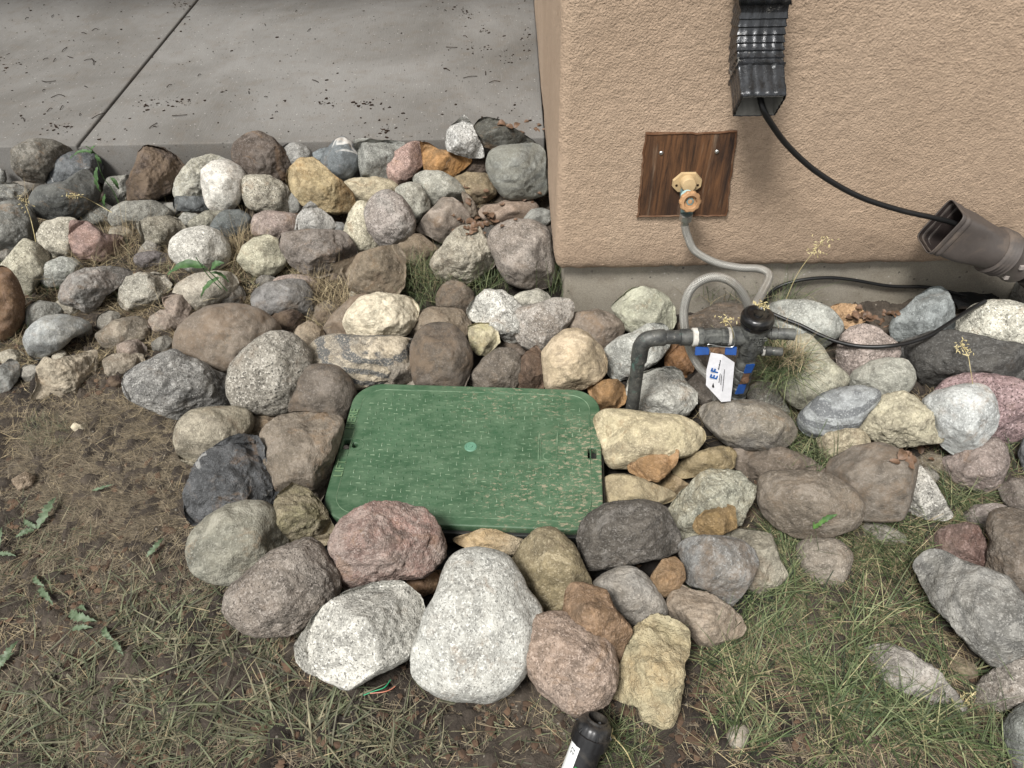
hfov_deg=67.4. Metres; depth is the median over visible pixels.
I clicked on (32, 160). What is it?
rock
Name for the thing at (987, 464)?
rock
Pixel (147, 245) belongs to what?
rock
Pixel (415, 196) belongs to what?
rock
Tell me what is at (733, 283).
braided hose
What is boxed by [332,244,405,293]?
rock
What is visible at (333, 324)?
rock
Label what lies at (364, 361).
rock
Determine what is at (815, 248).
grass seed head
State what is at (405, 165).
rock
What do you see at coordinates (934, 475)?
rock
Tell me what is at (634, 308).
rock
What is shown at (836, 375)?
rock
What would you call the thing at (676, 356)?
rock
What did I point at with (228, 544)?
rock
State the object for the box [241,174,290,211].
rock
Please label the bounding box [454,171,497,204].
rock
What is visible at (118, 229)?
rock
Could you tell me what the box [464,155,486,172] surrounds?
rock
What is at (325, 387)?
rock
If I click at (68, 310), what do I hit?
rock
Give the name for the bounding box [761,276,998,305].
cable
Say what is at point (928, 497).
rock
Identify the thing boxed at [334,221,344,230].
rock
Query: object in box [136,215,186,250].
rock
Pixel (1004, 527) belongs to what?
rock
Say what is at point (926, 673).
rock
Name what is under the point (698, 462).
rock
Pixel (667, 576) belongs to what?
rock
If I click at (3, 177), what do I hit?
rock
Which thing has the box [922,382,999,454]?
rock
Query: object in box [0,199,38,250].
rock
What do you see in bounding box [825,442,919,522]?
rock
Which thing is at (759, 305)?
grass seed head
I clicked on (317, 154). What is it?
rock
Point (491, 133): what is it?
rock
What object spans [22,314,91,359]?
rock
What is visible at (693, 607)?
rock
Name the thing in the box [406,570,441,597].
rock
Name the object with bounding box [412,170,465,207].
rock
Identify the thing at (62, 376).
rock
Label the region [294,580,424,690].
boulder
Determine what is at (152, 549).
wilted weed
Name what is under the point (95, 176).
weed
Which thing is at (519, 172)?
rock
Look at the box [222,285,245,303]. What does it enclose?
rock
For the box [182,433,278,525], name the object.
rock
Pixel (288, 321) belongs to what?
rock
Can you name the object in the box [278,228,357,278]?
rock
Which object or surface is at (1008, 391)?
rock
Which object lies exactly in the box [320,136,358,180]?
rock
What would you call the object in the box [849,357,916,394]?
rock
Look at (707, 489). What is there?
rock
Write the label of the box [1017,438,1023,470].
rock
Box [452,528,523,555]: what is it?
rock
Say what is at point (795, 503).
rock
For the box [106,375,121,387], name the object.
rock
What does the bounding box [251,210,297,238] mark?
rock
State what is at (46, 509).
wilted weed
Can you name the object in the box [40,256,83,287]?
rock
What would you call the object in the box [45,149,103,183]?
rock
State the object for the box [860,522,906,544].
rock
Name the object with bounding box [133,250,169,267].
rock
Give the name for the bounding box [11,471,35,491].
rock
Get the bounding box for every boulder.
[221,536,341,637]
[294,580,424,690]
[327,500,446,589]
[410,546,543,703]
[526,610,618,717]
[912,548,1023,667]
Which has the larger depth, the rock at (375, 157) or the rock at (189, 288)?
the rock at (375, 157)
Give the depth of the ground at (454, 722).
1.31 m
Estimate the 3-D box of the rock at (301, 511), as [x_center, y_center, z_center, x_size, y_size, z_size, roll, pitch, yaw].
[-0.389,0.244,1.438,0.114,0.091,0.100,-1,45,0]
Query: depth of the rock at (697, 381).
1.73 m
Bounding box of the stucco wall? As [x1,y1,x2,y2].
[534,0,1023,314]
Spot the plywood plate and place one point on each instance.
(706, 157)
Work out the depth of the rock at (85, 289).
1.94 m
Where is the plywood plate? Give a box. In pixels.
[636,130,736,217]
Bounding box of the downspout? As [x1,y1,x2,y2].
[728,0,791,116]
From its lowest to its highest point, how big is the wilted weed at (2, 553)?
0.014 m
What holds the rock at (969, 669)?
on the ground at (454, 722)
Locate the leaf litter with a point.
(911, 459)
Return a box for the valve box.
[324,384,604,546]
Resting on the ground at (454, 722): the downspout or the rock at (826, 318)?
the rock at (826, 318)
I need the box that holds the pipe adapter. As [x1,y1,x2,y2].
[917,200,1023,287]
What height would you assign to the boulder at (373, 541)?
0.147 m
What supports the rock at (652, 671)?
on the ground at (454, 722)
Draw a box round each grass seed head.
[17,195,35,241]
[66,192,110,211]
[611,728,633,767]
[714,314,739,358]
[753,299,769,309]
[786,234,838,298]
[951,686,976,705]
[955,337,973,383]
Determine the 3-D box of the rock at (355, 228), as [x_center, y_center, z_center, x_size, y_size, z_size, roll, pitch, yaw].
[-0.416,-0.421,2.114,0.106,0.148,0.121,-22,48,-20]
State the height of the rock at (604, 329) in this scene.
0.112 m
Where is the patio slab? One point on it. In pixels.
(412, 58)
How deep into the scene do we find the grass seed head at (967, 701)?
1.22 m
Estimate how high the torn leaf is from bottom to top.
0.041 m
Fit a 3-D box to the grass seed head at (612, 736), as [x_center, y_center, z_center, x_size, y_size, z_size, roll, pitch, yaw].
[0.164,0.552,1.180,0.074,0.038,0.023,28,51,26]
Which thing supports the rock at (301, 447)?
on the ground at (454, 722)
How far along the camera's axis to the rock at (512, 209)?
2.20 m
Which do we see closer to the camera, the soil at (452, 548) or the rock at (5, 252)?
the soil at (452, 548)
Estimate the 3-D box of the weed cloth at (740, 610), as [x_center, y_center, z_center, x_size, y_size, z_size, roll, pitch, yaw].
[0.397,0.380,1.377,0.162,0.012,0.070,-1,45,0]
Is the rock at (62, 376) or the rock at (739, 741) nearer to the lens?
the rock at (739, 741)
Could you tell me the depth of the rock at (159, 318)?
1.91 m
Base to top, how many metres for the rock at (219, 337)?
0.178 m
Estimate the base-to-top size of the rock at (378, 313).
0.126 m
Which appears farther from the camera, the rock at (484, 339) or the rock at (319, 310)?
the rock at (319, 310)
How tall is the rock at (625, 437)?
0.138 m
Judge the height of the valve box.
0.058 m
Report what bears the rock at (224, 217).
on the ground at (454, 722)
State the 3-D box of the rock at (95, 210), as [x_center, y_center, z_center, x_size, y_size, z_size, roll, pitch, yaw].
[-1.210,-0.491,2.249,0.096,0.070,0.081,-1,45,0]
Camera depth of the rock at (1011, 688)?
1.21 m
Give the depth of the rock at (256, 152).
2.23 m
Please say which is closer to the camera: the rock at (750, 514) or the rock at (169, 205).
the rock at (750, 514)
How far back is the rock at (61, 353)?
1.85 m
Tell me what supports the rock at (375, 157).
on the rock at (364, 188)
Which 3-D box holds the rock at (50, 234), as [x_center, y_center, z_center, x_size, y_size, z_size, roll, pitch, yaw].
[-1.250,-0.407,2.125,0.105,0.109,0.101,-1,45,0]
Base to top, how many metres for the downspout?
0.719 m
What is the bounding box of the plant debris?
[0,0,532,141]
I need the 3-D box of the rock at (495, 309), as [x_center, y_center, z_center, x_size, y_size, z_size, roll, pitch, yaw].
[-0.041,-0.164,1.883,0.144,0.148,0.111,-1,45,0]
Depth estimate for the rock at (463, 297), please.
1.96 m
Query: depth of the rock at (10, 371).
1.78 m
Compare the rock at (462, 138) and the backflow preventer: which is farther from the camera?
the rock at (462, 138)
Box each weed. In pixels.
[0,527,15,555]
[0,641,17,667]
[16,497,55,536]
[32,576,52,604]
[68,604,95,630]
[70,145,118,206]
[92,484,112,490]
[101,626,122,654]
[146,538,162,556]
[167,257,228,297]
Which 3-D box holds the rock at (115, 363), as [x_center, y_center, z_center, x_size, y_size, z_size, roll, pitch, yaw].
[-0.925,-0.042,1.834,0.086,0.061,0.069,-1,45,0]
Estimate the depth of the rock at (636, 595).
1.29 m
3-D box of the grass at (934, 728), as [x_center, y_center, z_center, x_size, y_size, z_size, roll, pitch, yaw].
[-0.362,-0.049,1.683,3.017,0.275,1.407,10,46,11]
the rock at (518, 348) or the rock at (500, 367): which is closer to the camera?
the rock at (500, 367)
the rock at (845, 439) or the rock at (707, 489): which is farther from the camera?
the rock at (845, 439)
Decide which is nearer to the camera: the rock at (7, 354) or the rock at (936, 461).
the rock at (936, 461)
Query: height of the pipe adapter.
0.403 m
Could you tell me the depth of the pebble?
1.68 m
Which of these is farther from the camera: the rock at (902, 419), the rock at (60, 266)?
the rock at (60, 266)
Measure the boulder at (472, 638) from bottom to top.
0.184 m
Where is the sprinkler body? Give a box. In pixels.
[561,711,611,767]
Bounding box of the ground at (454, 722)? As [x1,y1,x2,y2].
[0,102,1023,767]
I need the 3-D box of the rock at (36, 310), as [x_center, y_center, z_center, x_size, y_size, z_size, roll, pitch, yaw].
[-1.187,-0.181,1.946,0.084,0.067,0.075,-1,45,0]
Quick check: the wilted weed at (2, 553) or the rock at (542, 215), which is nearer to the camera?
the wilted weed at (2, 553)
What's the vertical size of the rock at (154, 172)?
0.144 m
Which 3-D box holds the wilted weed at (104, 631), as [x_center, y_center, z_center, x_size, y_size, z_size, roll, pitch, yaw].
[-0.690,0.442,1.322,0.073,0.013,0.014,33,54,30]
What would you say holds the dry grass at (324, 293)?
on the ground at (454, 722)
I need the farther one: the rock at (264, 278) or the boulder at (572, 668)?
the rock at (264, 278)
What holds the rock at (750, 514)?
on the ground at (454, 722)
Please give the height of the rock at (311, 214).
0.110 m
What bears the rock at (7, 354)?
on the ground at (454, 722)
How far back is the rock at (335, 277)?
2.06 m
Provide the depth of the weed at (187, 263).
1.81 m
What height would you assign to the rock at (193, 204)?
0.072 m
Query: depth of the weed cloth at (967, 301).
1.92 m
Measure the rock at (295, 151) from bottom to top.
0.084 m
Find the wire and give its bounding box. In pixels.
[364,680,390,694]
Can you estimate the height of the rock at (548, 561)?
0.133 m
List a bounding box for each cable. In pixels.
[757,97,958,226]
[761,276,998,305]
[773,299,986,348]
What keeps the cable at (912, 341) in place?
on the rock at (826, 318)
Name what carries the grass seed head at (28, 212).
on the ground at (454, 722)
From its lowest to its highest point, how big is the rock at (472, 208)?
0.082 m
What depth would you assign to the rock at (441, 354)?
1.73 m
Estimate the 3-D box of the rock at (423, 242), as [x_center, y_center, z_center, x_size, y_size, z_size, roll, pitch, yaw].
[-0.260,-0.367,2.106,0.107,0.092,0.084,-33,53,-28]
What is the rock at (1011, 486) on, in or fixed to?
on the ground at (454, 722)
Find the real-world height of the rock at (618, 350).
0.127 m
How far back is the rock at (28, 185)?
2.36 m
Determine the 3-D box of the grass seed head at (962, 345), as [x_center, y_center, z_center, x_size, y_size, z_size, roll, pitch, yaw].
[0.948,-0.037,1.589,0.037,0.043,0.159,8,45,9]
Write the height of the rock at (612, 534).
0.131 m
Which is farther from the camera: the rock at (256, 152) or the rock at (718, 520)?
the rock at (256, 152)
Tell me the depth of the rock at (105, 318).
1.92 m
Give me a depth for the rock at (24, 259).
1.99 m
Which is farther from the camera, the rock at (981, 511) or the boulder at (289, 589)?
the rock at (981, 511)
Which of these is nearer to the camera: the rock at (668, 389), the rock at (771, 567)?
the rock at (771, 567)
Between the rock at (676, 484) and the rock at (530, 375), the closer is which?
the rock at (676, 484)
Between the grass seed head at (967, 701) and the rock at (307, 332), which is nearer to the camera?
the grass seed head at (967, 701)
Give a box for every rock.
[0,168,6,181]
[0,182,30,201]
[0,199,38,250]
[0,238,51,295]
[0,248,10,261]
[0,265,25,342]
[0,349,26,363]
[0,358,20,392]
[10,138,72,183]
[11,181,42,191]
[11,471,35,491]
[20,364,36,382]
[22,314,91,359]
[25,300,62,326]
[28,169,100,219]
[30,349,97,399]
[36,217,76,257]
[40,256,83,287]
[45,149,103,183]
[51,350,67,358]
[56,301,80,314]
[58,265,132,313]
[68,220,124,261]
[76,327,92,337]
[79,201,111,225]
[95,316,151,350]
[96,310,122,329]
[102,353,144,376]
[103,175,128,206]
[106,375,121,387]
[107,200,173,229]
[108,225,132,243]
[116,339,146,354]
[117,272,171,309]
[121,349,230,419]
[126,145,184,200]
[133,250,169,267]
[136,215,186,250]
[137,240,161,252]
[147,309,178,331]
[151,335,172,351]
[160,202,179,215]
[161,293,193,324]
[168,225,231,272]
[172,154,224,196]
[172,270,238,311]
[172,303,281,373]
[173,196,208,212]
[173,406,253,465]
[179,212,197,225]
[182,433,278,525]
[185,500,289,585]
[186,210,221,227]
[200,159,246,210]
[210,209,251,240]
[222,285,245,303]
[225,330,312,415]
[231,130,291,182]
[236,234,287,276]
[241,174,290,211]
[250,278,316,317]
[250,414,275,434]
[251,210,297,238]
[256,275,274,286]
[258,411,344,500]
[271,309,305,331]
[272,274,320,295]
[273,482,334,545]
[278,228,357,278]
[283,142,311,163]
[286,157,355,214]
[288,193,302,212]
[288,363,356,421]
[292,320,324,345]
[294,201,335,229]
[308,333,412,393]
[311,300,339,323]
[312,147,326,160]
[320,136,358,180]
[323,293,366,334]
[325,273,340,282]
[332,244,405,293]
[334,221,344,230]
[342,292,419,335]
[343,200,378,252]
[344,176,397,201]
[353,138,404,178]
[363,189,415,245]
[384,361,414,384]
[386,141,422,184]
[395,182,430,225]
[397,233,438,266]
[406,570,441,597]
[407,306,472,339]
[409,322,472,385]
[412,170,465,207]
[416,197,470,242]
[420,142,471,176]
[429,224,495,283]
[435,280,474,312]
[445,115,483,158]
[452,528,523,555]
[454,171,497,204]
[461,191,479,218]
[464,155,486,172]
[466,288,521,343]
[466,347,520,387]
[468,322,499,355]
[474,117,535,149]
[478,199,538,223]
[481,224,494,237]
[485,143,547,200]
[487,218,555,289]
[496,341,526,354]
[512,526,591,610]
[513,288,550,305]
[515,297,574,350]
[518,345,543,388]
[523,208,550,225]
[541,328,607,390]
[562,582,632,662]
[567,309,624,348]
[576,499,681,570]
[587,379,626,409]
[592,565,667,627]
[593,408,705,469]
[604,323,670,380]
[604,473,676,503]
[611,286,676,332]
[612,613,690,729]
[625,366,697,415]
[627,449,678,482]
[650,556,685,596]
[656,472,688,493]
[664,344,694,377]
[665,584,746,646]
[668,468,756,539]
[672,446,736,478]
[673,302,743,329]
[677,534,758,606]
[687,372,711,404]
[692,504,736,534]
[699,399,797,450]
[725,528,787,593]
[726,724,748,750]
[733,446,824,478]
[746,507,766,524]
[747,379,789,414]
[756,469,865,539]
[766,299,843,347]
[777,333,849,409]
[795,538,853,585]
[797,385,881,437]
[816,428,870,460]
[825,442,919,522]
[830,303,865,328]
[835,323,900,375]
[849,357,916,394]
[858,720,885,756]
[859,390,943,447]
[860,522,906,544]
[863,643,967,716]
[888,286,955,341]
[900,329,1023,387]
[909,464,952,520]
[918,451,943,474]
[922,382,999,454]
[923,522,986,566]
[924,467,939,482]
[934,372,1023,444]
[942,437,1010,493]
[947,656,977,679]
[954,299,1023,343]
[961,503,1005,528]
[972,657,1023,712]
[985,506,1023,593]
[997,478,1023,509]
[1003,702,1023,767]
[1009,282,1023,302]
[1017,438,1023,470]
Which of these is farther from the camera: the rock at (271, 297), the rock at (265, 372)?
the rock at (271, 297)
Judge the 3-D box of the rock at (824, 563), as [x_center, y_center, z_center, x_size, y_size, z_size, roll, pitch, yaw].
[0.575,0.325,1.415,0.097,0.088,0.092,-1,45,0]
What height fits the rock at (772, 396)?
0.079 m
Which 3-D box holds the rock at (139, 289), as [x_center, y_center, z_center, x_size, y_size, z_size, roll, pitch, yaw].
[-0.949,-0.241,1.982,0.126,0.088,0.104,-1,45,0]
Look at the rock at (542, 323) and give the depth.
1.83 m
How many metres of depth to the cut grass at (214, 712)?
1.24 m
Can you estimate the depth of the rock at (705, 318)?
1.85 m
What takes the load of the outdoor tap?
attached to the plywood plate
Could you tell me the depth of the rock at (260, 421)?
1.67 m
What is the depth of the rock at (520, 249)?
1.95 m
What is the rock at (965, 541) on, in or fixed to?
on the ground at (454, 722)
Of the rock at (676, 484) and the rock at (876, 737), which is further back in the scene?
the rock at (676, 484)
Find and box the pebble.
[70,422,87,431]
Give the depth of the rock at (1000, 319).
1.77 m
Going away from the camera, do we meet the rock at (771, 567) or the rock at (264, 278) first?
the rock at (771, 567)
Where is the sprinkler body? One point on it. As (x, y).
(591, 738)
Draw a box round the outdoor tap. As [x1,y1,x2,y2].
[672,172,701,226]
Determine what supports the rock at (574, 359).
on the ground at (454, 722)
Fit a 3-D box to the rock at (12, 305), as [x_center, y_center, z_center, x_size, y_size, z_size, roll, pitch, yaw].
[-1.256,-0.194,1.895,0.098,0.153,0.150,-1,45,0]
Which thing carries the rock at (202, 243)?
on the ground at (454, 722)
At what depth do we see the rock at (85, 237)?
2.08 m
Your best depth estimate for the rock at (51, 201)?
2.16 m
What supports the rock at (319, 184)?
on the ground at (454, 722)
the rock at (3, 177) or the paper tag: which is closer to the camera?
the paper tag
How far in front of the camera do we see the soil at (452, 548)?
1.46 m
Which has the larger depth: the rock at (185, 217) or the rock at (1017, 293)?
the rock at (185, 217)
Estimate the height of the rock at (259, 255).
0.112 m
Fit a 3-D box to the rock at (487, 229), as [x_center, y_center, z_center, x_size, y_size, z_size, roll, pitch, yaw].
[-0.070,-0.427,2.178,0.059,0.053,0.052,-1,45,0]
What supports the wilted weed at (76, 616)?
on the ground at (454, 722)
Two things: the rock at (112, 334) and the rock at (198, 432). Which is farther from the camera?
the rock at (112, 334)
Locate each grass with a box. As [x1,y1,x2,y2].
[0,176,1023,767]
[0,181,1023,767]
[0,409,685,767]
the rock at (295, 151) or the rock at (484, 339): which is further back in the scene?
the rock at (295, 151)
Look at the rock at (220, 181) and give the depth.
2.18 m
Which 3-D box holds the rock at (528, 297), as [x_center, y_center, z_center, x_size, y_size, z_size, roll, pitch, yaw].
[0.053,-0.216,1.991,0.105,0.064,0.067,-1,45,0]
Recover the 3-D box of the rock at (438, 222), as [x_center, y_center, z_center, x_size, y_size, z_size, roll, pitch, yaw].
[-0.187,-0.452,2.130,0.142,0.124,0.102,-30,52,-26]
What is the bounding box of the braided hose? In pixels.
[679,224,772,400]
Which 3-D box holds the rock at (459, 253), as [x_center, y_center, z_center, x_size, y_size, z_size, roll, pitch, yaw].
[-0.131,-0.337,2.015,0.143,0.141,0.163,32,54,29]
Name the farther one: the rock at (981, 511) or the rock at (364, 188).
the rock at (364, 188)
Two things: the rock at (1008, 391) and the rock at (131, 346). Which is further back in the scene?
the rock at (131, 346)
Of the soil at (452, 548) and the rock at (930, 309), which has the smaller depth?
the soil at (452, 548)
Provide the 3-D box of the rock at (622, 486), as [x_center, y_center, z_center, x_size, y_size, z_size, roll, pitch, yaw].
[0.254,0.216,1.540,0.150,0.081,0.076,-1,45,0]
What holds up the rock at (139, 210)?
on the ground at (454, 722)
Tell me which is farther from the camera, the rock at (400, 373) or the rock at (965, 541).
the rock at (400, 373)
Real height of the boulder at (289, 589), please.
0.164 m
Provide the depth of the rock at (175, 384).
1.66 m
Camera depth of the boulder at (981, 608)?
1.22 m
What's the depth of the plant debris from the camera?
2.56 m
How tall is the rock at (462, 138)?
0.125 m
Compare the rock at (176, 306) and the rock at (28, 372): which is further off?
the rock at (176, 306)
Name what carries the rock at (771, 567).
on the ground at (454, 722)
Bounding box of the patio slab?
[0,0,544,183]
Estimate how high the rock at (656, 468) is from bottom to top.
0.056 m
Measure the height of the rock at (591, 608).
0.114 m
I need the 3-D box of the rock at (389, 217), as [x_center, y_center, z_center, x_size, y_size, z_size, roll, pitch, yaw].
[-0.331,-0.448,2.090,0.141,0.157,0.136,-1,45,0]
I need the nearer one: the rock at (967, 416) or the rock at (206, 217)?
the rock at (967, 416)
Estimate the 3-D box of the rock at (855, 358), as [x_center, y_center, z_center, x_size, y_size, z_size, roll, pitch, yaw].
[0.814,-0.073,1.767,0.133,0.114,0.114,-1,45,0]
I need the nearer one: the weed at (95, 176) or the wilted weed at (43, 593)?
the wilted weed at (43, 593)
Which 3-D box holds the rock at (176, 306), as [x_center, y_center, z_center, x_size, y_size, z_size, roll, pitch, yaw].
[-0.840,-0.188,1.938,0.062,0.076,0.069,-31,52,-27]
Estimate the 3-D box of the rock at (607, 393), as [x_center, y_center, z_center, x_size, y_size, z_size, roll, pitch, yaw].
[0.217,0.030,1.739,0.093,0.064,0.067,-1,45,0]
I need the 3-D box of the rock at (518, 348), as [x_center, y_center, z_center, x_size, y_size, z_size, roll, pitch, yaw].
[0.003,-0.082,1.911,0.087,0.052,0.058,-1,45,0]
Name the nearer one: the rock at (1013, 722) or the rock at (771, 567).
the rock at (1013, 722)
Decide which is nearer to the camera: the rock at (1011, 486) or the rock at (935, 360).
the rock at (1011, 486)
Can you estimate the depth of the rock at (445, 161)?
2.29 m
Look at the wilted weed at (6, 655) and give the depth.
1.31 m
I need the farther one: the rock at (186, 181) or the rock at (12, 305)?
the rock at (186, 181)
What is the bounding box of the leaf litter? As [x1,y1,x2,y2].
[451,119,933,468]
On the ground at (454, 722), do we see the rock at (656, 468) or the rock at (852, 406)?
the rock at (852, 406)
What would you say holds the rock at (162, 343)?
on the ground at (454, 722)
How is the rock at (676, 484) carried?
on the ground at (454, 722)
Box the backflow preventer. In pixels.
[625,305,795,409]
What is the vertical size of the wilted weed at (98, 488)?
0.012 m
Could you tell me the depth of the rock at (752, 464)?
1.54 m
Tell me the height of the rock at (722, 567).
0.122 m
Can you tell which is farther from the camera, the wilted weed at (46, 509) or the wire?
the wilted weed at (46, 509)
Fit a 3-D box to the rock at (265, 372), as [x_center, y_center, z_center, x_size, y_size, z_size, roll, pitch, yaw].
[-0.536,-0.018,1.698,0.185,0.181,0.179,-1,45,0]
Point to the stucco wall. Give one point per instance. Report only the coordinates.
(916, 105)
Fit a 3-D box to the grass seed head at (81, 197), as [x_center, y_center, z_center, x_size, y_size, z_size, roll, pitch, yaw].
[-1.179,-0.504,2.127,0.055,0.091,0.089,29,52,27]
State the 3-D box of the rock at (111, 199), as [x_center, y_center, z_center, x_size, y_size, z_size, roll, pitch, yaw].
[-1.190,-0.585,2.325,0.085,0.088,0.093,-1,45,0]
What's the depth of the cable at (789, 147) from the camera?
1.56 m
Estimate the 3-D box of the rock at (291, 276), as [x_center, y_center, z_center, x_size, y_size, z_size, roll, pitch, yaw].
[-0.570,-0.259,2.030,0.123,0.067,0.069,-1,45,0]
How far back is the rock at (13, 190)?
2.29 m
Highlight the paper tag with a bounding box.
[706,326,734,401]
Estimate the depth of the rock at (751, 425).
1.55 m
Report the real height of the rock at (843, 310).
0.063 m
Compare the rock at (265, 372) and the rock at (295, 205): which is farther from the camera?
the rock at (295, 205)
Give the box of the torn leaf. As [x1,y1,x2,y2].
[813,514,836,528]
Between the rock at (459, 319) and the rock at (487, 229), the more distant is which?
the rock at (487, 229)
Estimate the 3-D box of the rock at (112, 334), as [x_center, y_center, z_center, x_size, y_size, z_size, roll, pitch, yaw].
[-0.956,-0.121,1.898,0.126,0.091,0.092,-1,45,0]
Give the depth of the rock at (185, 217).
2.21 m
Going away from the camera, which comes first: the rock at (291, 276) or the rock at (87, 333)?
the rock at (87, 333)

